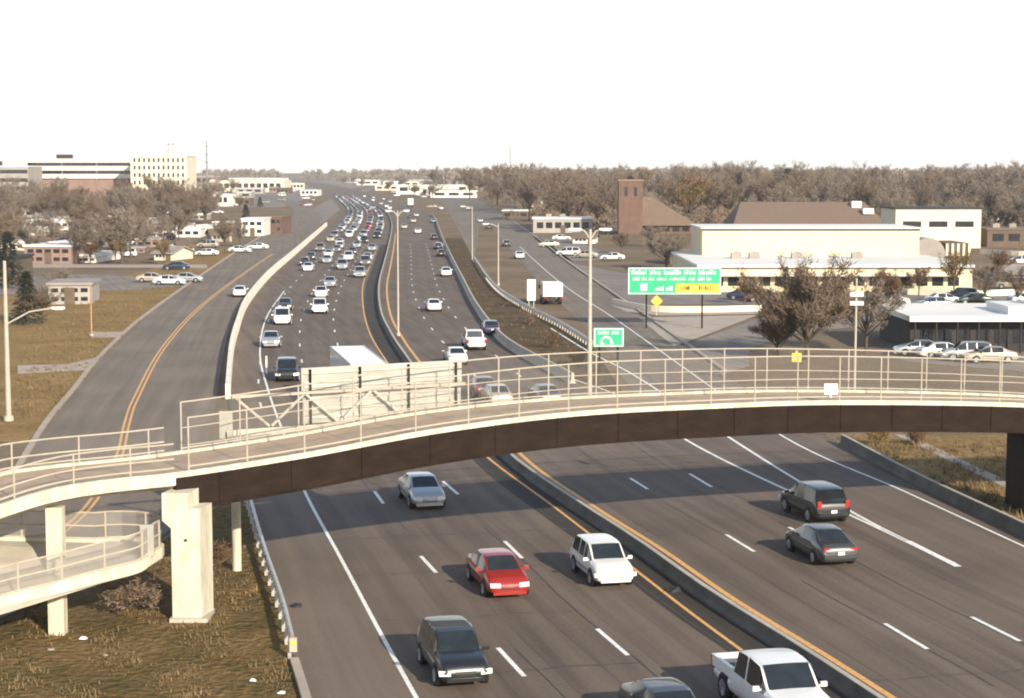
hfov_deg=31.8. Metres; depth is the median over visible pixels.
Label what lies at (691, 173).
bare tree
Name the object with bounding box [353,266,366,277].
suv car
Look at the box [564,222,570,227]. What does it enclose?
window
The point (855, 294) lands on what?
signal pole
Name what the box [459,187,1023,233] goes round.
undergrowth
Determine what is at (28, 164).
window
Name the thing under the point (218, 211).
car
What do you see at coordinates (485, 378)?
car
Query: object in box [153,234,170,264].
autumn tree
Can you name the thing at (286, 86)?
sky
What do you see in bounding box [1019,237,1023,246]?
door
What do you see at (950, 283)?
window
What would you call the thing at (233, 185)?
bare tree
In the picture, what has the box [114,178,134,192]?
bare tree
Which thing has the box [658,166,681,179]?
bare tree
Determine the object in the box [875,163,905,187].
bare tree
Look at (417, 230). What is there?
car
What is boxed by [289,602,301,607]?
litter scrap
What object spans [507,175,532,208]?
bare tree
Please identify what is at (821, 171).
bare tree
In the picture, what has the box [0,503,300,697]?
bank
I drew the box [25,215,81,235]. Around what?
building
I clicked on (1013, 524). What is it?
shoulder barrier
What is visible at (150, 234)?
bare tree
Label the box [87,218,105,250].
bare tree
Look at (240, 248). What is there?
car
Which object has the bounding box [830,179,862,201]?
bare tree
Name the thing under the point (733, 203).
bare tree
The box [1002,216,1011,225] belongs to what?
evergreen tree
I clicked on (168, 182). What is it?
bare tree
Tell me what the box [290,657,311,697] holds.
kerb
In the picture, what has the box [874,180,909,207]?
bare tree
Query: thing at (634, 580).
tar seam
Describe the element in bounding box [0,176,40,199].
bare tree
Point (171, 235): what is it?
suv car
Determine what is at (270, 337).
car
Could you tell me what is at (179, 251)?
house
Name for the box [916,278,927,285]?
window
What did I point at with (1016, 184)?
bare tree
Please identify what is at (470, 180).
bare tree
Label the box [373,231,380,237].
van
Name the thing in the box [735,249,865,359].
bare tree
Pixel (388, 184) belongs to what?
bare tree
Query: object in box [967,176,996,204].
bare tree
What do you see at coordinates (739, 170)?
bare tree
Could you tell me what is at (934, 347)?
car
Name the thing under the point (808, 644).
yellow line
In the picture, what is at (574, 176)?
bare tree
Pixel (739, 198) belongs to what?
evergreen tree
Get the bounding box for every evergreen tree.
[0,231,23,288]
[8,271,51,324]
[241,204,250,217]
[257,197,262,206]
[731,172,750,202]
[781,168,791,188]
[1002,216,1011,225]
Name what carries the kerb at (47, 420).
on the frontage road
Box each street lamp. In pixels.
[3,261,64,420]
[385,210,409,335]
[461,206,472,260]
[483,223,499,285]
[569,228,611,394]
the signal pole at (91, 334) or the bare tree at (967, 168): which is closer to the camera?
the signal pole at (91, 334)
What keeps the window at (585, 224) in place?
in the building at (550, 223)
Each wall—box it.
[225,222,326,398]
[612,299,761,311]
[907,289,1023,295]
[980,249,1023,255]
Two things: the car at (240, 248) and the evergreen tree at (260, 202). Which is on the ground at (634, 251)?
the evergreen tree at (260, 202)
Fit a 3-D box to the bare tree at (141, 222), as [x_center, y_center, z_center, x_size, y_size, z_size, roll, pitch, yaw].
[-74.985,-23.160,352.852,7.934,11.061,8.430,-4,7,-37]
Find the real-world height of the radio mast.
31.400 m
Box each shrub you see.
[18,604,38,615]
[94,574,147,614]
[131,569,169,611]
[212,538,231,573]
[520,307,537,323]
[539,326,562,347]
[567,346,586,365]
[865,432,893,445]
[904,432,927,444]
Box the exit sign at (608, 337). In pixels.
[593,328,623,371]
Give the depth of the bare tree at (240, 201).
761.72 m
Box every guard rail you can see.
[233,436,296,658]
[474,256,592,344]
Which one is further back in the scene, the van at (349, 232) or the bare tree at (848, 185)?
the bare tree at (848, 185)
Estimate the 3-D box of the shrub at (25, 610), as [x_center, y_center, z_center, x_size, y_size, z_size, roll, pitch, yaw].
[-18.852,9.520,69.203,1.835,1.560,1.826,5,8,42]
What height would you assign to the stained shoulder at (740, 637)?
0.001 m
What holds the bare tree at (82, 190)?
on the ground at (634, 251)
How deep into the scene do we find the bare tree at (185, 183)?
687.52 m
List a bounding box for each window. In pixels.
[0,170,26,172]
[1,178,27,181]
[27,163,61,165]
[42,170,61,173]
[62,163,95,165]
[62,170,96,173]
[62,178,96,179]
[97,163,129,165]
[97,170,130,173]
[97,178,130,179]
[400,187,407,190]
[537,222,542,227]
[546,222,551,227]
[555,222,561,227]
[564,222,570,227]
[573,222,579,227]
[583,222,588,227]
[728,277,738,285]
[759,277,769,285]
[854,277,864,285]
[901,277,911,285]
[903,221,920,226]
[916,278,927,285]
[920,328,933,340]
[929,221,947,226]
[932,277,942,285]
[939,328,951,342]
[948,277,958,285]
[955,221,973,226]
[958,328,970,342]
[976,328,988,341]
[992,234,1003,240]
[995,328,1007,342]
[1009,234,1019,240]
[1013,328,1023,342]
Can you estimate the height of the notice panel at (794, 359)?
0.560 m
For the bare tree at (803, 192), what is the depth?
538.93 m
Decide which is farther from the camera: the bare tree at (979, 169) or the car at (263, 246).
the bare tree at (979, 169)
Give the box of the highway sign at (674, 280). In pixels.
[628,267,720,327]
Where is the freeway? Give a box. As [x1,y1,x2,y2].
[228,180,1023,697]
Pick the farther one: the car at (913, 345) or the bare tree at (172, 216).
the bare tree at (172, 216)
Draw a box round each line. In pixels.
[66,253,272,531]
[259,247,1023,697]
[362,233,895,697]
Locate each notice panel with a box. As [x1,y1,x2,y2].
[792,350,801,361]
[824,383,837,396]
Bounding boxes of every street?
[0,274,188,294]
[33,264,206,267]
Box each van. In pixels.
[123,248,137,256]
[271,307,292,324]
[331,231,338,237]
[335,258,348,268]
[345,230,352,236]
[359,255,371,265]
[360,230,367,235]
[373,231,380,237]
[556,247,580,254]
[1008,255,1023,263]
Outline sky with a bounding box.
[0,0,1023,172]
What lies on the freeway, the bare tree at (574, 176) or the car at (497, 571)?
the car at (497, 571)
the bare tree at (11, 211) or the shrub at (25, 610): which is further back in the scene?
the bare tree at (11, 211)
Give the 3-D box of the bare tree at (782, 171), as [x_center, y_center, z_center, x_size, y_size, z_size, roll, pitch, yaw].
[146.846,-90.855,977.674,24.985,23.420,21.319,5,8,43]
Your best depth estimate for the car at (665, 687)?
54.73 m
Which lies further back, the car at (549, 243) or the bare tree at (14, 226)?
the car at (549, 243)
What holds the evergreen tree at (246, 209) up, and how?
on the ground at (634, 251)
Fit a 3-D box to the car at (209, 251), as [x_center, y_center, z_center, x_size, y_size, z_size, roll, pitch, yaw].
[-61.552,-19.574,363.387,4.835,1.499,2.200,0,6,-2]
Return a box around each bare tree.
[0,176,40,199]
[0,189,35,209]
[0,191,15,211]
[0,200,28,220]
[0,201,30,227]
[0,212,16,230]
[0,212,28,242]
[5,220,49,248]
[10,176,44,202]
[15,283,66,323]
[20,213,47,233]
[24,198,40,216]
[27,183,44,201]
[28,181,77,210]
[33,175,80,215]
[33,191,56,214]
[38,180,74,217]
[39,209,64,240]
[42,267,72,280]
[49,214,92,263]
[59,189,75,214]
[61,188,89,209]
[64,197,102,238]
[65,190,85,208]
[66,196,104,226]
[66,201,108,229]
[70,185,90,198]
[75,191,108,209]
[82,190,103,199]
[82,203,140,241]
[84,203,157,263]
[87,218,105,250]
[95,185,128,201]
[101,188,119,214]
[108,204,152,257]
[110,228,134,255]
[111,184,141,213]
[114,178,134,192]
[121,184,168,214]
[126,194,154,215]
[131,208,153,221]
[133,172,184,216]
[134,216,161,245]
[144,214,179,236]
[147,177,175,196]
[153,203,194,238]
[160,188,201,221]
[162,209,194,240]
[163,192,181,211]
[178,178,193,191]
[180,197,200,222]
[183,188,201,208]
[187,178,223,222]
[187,179,222,204]
[195,189,219,223]
[207,211,240,253]
[208,183,225,191]
[225,179,240,191]
[230,218,247,244]
[232,194,246,210]
[340,176,348,184]
[349,175,357,184]
[357,178,368,186]
[385,180,392,191]
[406,183,420,195]
[421,183,444,198]
[423,180,437,186]
[426,166,444,182]
[454,167,480,198]
[469,171,485,193]
[475,166,514,205]
[479,175,502,207]
[483,165,498,179]
[488,163,541,208]
[497,163,533,203]
[498,163,548,206]
[507,174,552,220]
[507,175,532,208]
[515,167,543,206]
[532,163,552,203]
[532,174,590,214]
[533,164,552,178]
[533,166,563,212]
[533,175,592,213]
[542,170,586,190]
[544,171,586,193]
[545,166,582,179]
[548,175,598,215]
[555,167,596,182]
[573,166,598,184]
[575,164,596,184]
[578,174,615,196]
[585,176,618,227]
[593,162,628,192]
[597,173,621,208]
[599,185,617,215]
[604,183,617,208]
[608,172,641,190]
[608,229,631,253]
[614,163,639,175]
[638,222,665,246]
[641,229,690,266]
[643,172,666,199]
[654,179,686,210]
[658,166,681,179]
[659,164,695,185]
[663,164,720,212]
[663,168,716,214]
[666,161,689,181]
[682,168,742,223]
[687,171,724,212]
[694,161,738,184]
[696,160,732,172]
[696,162,737,183]
[706,174,750,214]
[710,162,747,192]
[724,160,766,194]
[730,167,764,200]
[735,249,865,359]
[743,166,813,201]
[746,304,799,355]
[750,170,801,196]
[760,161,804,182]
[760,181,799,201]
[782,159,817,193]
[784,180,813,201]
[788,170,853,201]
[798,186,827,201]
[800,163,818,181]
[813,166,834,179]
[823,166,852,179]
[827,162,858,175]
[828,171,873,201]
[828,273,909,352]
[829,174,851,190]
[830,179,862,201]
[831,168,854,183]
[842,170,891,206]
[849,160,891,178]
[861,197,877,210]
[864,173,879,192]
[867,265,918,302]
[873,186,908,216]
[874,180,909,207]
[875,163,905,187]
[876,173,901,203]
[878,174,912,203]
[897,166,921,204]
[904,175,938,201]
[907,165,942,205]
[911,185,933,205]
[928,164,978,188]
[929,163,971,176]
[930,184,966,205]
[933,170,988,205]
[936,172,977,200]
[956,164,971,176]
[966,258,1014,294]
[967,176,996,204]
[967,176,1010,225]
[969,161,1005,186]
[974,189,1018,223]
[976,163,1003,174]
[979,162,1023,190]
[985,180,1016,197]
[987,186,1019,221]
[995,188,1023,225]
[999,265,1023,300]
[1002,165,1023,190]
[1004,184,1023,225]
[1008,159,1023,182]
[1008,163,1023,194]
[1010,178,1023,198]
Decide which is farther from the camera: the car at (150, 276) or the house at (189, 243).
the house at (189, 243)
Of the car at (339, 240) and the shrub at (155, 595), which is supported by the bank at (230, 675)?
the shrub at (155, 595)
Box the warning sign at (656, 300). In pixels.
[651,295,661,314]
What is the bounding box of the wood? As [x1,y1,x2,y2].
[196,165,1008,191]
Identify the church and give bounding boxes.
[617,179,694,234]
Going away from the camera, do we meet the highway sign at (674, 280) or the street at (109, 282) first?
the highway sign at (674, 280)
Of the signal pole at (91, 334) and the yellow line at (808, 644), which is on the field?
the signal pole at (91, 334)
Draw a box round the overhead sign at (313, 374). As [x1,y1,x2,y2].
[231,360,464,435]
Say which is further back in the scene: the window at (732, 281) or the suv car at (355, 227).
the suv car at (355, 227)
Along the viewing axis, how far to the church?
481.92 m
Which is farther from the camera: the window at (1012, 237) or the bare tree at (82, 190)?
the bare tree at (82, 190)
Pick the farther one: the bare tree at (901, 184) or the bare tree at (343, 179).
the bare tree at (343, 179)
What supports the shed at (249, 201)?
on the ground at (634, 251)
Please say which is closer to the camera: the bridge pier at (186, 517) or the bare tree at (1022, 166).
the bridge pier at (186, 517)
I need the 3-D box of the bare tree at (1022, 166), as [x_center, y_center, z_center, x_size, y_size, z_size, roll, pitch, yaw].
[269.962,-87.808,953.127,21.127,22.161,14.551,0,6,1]
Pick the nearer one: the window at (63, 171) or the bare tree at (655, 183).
the window at (63, 171)
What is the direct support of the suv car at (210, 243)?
on the ground at (634, 251)
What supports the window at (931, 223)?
in the commercial building at (959, 223)
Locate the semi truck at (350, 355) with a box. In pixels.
[330,345,387,421]
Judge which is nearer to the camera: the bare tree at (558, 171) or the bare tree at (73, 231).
the bare tree at (73, 231)
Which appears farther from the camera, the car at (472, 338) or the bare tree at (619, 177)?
the bare tree at (619, 177)
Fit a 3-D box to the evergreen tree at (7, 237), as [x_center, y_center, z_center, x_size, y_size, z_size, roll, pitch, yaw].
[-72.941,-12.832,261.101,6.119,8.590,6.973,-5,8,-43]
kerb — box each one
[16,235,261,465]
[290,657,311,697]
[508,218,726,370]
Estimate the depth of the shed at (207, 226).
486.74 m
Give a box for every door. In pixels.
[44,252,51,263]
[64,288,74,303]
[166,250,170,259]
[250,228,254,235]
[271,226,275,233]
[561,225,564,232]
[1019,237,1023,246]
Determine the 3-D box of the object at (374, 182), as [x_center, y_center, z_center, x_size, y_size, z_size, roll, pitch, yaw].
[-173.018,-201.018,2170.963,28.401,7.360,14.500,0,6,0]
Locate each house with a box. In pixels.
[151,242,195,260]
[175,237,196,249]
[205,229,233,241]
[571,229,599,243]
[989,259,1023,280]
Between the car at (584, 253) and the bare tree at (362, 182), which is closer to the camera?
the car at (584, 253)
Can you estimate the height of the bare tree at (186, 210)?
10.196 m
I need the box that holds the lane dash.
[258,244,1021,675]
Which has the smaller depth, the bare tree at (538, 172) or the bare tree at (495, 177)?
the bare tree at (538, 172)
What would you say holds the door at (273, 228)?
in the building at (280, 224)
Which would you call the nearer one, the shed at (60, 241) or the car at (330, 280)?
the car at (330, 280)
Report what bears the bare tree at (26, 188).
on the ground at (634, 251)
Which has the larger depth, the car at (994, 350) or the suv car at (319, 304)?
the suv car at (319, 304)
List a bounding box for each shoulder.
[230,332,413,697]
[364,245,846,697]
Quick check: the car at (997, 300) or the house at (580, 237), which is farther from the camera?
the house at (580, 237)
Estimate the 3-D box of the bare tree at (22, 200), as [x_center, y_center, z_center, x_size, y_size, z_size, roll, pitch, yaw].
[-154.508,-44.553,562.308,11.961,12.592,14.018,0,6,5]
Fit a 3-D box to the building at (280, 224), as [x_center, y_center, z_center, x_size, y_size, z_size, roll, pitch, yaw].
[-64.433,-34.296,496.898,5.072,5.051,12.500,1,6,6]
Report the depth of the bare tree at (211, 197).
587.68 m
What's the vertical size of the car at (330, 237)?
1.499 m
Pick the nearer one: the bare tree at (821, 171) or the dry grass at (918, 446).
the dry grass at (918, 446)
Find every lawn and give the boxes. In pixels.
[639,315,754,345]
[835,435,1023,520]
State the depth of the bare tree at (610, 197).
671.75 m
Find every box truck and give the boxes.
[407,198,412,206]
[538,281,562,303]
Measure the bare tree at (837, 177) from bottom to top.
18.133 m
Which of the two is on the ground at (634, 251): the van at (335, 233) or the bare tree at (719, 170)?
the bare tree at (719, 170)
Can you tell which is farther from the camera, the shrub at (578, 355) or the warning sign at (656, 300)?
the warning sign at (656, 300)
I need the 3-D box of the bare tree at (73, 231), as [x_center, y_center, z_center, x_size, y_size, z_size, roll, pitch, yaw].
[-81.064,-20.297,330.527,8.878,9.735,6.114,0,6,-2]
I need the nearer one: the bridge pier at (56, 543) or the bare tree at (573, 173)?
the bridge pier at (56, 543)
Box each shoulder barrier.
[430,213,575,383]
[839,434,1023,536]
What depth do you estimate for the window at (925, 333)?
170.15 m
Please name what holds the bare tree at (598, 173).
on the ground at (634, 251)
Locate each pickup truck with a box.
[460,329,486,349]
[711,648,829,697]
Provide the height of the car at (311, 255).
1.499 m
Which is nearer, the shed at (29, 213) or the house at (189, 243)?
the house at (189, 243)
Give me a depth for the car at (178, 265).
310.68 m
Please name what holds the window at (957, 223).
in the commercial building at (959, 223)
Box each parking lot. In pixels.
[198,181,360,206]
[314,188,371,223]
[510,220,623,260]
[572,263,1011,303]
[877,343,1023,371]
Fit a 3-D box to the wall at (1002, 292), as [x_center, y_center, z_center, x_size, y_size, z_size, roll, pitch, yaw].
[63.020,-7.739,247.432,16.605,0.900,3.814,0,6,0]
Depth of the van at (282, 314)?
200.04 m
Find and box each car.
[135,272,161,282]
[152,275,185,284]
[160,232,175,239]
[162,261,190,269]
[174,272,202,282]
[195,248,219,255]
[197,240,218,247]
[212,210,223,213]
[228,245,251,252]
[232,285,248,296]
[247,243,268,249]
[259,330,281,346]
[273,356,300,381]
[276,298,293,310]
[299,257,310,265]
[301,262,313,270]
[305,252,316,259]
[310,298,328,313]
[313,286,328,297]
[315,243,324,250]
[321,255,332,262]
[322,276,336,286]
[324,249,333,256]
[326,235,334,241]
[332,245,341,251]
[335,238,343,244]
[336,227,343,231]
[336,242,344,248]
[342,251,353,260]
[347,247,357,254]
[349,225,357,231]
[353,241,361,247]
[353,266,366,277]
[359,235,368,242]
[367,244,376,250]
[397,471,445,507]
[414,228,421,233]
[417,615,491,685]
[424,299,441,311]
[430,234,437,239]
[433,242,442,249]
[435,249,445,256]
[439,267,452,275]
[442,346,467,364]
[466,376,494,397]
[466,548,528,596]
[479,320,500,334]
[479,383,512,402]
[502,240,510,246]
[513,251,524,258]
[527,383,561,398]
[538,240,559,246]
[552,234,570,239]
[570,533,636,586]
[573,250,598,257]
[600,252,624,259]
[619,677,695,697]
[726,289,747,299]
[743,290,781,301]
[778,480,849,522]
[784,523,857,564]
[882,294,910,302]
[892,339,936,356]
[915,297,953,302]
[915,342,953,357]
[923,293,958,302]
[939,341,991,361]
[945,287,978,296]
[957,293,993,302]
[961,346,1018,363]
[985,299,1007,302]
[995,276,1023,288]
[1006,293,1023,300]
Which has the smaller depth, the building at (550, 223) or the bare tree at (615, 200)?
the building at (550, 223)
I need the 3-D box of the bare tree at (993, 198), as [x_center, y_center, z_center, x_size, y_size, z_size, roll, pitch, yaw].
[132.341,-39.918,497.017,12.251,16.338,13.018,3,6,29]
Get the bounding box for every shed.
[1,239,33,249]
[21,210,41,217]
[45,231,81,238]
[49,240,71,241]
[79,252,112,262]
[93,250,120,259]
[131,245,149,252]
[134,237,165,246]
[175,227,205,236]
[190,213,210,219]
[196,224,221,228]
[220,190,254,198]
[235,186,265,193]
[235,198,253,205]
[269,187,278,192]
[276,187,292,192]
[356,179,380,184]
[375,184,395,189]
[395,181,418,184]
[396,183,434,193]
[419,185,456,196]
[426,187,458,196]
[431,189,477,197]
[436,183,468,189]
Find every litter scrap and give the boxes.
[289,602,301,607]
[663,586,681,592]
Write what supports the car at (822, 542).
on the freeway
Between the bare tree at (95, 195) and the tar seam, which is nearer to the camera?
the tar seam
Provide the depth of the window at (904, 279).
254.43 m
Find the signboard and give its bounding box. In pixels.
[527,279,535,306]
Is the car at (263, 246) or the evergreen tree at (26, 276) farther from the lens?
the car at (263, 246)
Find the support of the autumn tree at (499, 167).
on the ground at (634, 251)
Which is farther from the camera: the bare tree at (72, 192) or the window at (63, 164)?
the window at (63, 164)
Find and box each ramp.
[0,510,163,614]
[437,198,826,433]
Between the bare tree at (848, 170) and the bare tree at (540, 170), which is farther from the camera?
the bare tree at (540, 170)
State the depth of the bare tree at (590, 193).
529.13 m
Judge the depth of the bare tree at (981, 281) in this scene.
230.01 m
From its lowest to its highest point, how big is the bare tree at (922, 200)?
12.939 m
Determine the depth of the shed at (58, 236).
452.66 m
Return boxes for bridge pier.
[45,505,67,635]
[162,488,214,622]
[231,501,241,570]
[1005,433,1023,515]
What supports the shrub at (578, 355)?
on the gore bank at (460, 252)
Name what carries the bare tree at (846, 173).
on the ground at (634, 251)
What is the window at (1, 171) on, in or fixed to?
in the office building at (24, 173)
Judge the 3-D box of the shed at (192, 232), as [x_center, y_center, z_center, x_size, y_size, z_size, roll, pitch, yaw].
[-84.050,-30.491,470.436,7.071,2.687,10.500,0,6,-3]
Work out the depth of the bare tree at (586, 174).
1126.00 m
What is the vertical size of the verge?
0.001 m
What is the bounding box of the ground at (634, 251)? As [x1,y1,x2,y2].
[0,173,1023,619]
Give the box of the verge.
[475,226,616,373]
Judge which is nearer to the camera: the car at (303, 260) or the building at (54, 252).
the car at (303, 260)
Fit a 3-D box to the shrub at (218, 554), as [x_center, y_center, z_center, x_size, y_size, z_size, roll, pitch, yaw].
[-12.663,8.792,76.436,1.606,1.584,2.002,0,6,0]
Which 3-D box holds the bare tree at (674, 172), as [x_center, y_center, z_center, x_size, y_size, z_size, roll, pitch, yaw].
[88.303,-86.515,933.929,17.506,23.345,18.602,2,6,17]
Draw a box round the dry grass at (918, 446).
[0,264,1023,697]
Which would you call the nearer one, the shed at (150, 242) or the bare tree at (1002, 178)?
the shed at (150, 242)
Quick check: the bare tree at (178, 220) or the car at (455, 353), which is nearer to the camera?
the car at (455, 353)
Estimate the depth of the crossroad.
179.64 m
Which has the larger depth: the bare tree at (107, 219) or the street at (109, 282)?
the bare tree at (107, 219)
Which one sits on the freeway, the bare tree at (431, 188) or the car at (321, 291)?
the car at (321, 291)
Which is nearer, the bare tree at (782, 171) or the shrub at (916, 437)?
the shrub at (916, 437)
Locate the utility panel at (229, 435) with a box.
[219,411,232,440]
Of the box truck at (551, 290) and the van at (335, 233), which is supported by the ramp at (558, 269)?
the box truck at (551, 290)
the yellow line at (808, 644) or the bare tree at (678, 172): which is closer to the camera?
the yellow line at (808, 644)
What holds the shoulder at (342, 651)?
on the freeway
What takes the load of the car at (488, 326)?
on the freeway
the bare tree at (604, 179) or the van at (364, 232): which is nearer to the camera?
the van at (364, 232)
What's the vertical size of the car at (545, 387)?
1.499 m
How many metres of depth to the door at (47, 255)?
331.68 m
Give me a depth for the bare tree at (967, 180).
594.77 m
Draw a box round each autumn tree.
[77,235,103,264]
[103,235,126,264]
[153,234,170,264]
[485,162,519,202]
[625,168,654,194]
[665,174,711,219]
[730,271,761,304]
[900,266,930,295]
[937,251,972,289]
[986,248,1016,280]
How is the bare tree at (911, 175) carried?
on the ground at (634, 251)
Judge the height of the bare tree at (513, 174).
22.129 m
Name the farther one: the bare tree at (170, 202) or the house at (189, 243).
the bare tree at (170, 202)
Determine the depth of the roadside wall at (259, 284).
230.06 m
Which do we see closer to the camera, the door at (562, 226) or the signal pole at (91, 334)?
the signal pole at (91, 334)
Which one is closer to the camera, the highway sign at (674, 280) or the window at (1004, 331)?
the window at (1004, 331)
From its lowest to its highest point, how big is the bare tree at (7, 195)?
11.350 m
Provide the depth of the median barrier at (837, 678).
73.58 m
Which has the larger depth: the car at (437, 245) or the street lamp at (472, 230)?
the car at (437, 245)
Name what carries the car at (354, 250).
on the freeway
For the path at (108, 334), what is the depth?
188.38 m
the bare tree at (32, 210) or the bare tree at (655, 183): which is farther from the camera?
the bare tree at (655, 183)
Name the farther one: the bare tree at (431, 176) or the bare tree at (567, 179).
the bare tree at (431, 176)
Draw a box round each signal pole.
[90,286,92,335]
[849,278,863,389]
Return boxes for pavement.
[608,303,757,315]
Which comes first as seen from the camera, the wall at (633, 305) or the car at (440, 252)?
the wall at (633, 305)
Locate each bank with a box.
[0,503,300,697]
[444,238,622,393]
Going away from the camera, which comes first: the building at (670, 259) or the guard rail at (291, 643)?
the guard rail at (291, 643)
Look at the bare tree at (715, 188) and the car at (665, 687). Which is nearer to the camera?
the car at (665, 687)
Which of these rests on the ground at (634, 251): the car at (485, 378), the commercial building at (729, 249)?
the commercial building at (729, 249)
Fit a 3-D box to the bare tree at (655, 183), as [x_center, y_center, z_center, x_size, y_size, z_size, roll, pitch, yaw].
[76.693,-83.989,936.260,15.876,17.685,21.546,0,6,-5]
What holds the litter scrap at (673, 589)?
on the stained shoulder at (740, 637)
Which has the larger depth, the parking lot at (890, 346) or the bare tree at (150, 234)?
the bare tree at (150, 234)
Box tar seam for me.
[258,292,1022,697]
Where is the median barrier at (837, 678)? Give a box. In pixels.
[375,204,884,697]
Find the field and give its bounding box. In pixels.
[0,249,230,440]
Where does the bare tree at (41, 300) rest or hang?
on the ground at (634, 251)
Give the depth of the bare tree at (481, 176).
1259.52 m
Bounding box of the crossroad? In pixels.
[682,313,879,373]
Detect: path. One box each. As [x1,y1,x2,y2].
[18,358,94,373]
[92,332,120,337]
[894,434,1005,487]
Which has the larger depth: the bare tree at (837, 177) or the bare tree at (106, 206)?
the bare tree at (837, 177)
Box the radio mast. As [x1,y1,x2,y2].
[205,140,208,184]
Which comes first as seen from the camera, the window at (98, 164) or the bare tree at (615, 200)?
the bare tree at (615, 200)
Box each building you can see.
[0,161,42,198]
[0,253,33,281]
[22,242,90,263]
[25,155,130,207]
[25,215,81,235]
[46,278,100,303]
[129,142,196,191]
[153,223,192,233]
[196,175,219,184]
[209,192,239,205]
[214,179,291,191]
[229,177,288,179]
[240,217,270,235]
[264,215,292,233]
[291,182,304,189]
[300,189,321,195]
[502,209,530,218]
[532,214,593,232]
[665,247,690,264]
[671,224,974,291]
[722,201,880,223]
[876,301,1023,352]
[880,206,982,247]
[981,223,1023,246]
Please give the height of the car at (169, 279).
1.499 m
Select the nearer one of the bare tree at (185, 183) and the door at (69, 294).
the door at (69, 294)
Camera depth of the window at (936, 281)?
254.49 m
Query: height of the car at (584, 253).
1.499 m
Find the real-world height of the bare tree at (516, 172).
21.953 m
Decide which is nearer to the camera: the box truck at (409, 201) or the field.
the field
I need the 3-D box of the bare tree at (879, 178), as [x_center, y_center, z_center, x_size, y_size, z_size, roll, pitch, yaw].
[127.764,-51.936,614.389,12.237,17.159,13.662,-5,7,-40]
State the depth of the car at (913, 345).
166.11 m
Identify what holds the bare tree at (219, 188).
on the ground at (634, 251)
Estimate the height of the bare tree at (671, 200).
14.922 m
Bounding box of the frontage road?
[0,195,322,617]
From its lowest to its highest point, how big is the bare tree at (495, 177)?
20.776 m
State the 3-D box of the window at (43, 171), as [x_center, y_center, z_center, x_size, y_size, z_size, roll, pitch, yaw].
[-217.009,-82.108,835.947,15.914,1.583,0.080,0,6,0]
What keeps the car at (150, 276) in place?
on the street at (109, 282)
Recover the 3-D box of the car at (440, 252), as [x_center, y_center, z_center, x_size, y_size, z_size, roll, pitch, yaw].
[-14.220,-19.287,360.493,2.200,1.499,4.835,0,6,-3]
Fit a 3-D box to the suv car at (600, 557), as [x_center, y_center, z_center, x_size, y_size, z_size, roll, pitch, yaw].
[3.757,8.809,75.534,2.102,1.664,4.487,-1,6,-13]
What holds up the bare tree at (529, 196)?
on the ground at (634, 251)
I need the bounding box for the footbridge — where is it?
[0,348,1023,519]
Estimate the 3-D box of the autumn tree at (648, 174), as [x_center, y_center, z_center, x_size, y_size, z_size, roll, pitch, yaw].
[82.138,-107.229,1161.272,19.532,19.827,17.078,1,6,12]
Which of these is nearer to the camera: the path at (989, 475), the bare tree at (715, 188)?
the path at (989, 475)
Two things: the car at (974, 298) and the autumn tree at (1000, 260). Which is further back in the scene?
the autumn tree at (1000, 260)
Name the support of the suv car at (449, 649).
on the freeway
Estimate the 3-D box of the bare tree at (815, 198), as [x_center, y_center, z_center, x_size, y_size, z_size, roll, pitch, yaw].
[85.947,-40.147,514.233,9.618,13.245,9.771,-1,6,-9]
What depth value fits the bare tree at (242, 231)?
405.17 m
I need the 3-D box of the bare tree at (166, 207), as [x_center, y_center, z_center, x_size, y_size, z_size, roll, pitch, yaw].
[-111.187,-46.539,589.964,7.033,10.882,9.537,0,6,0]

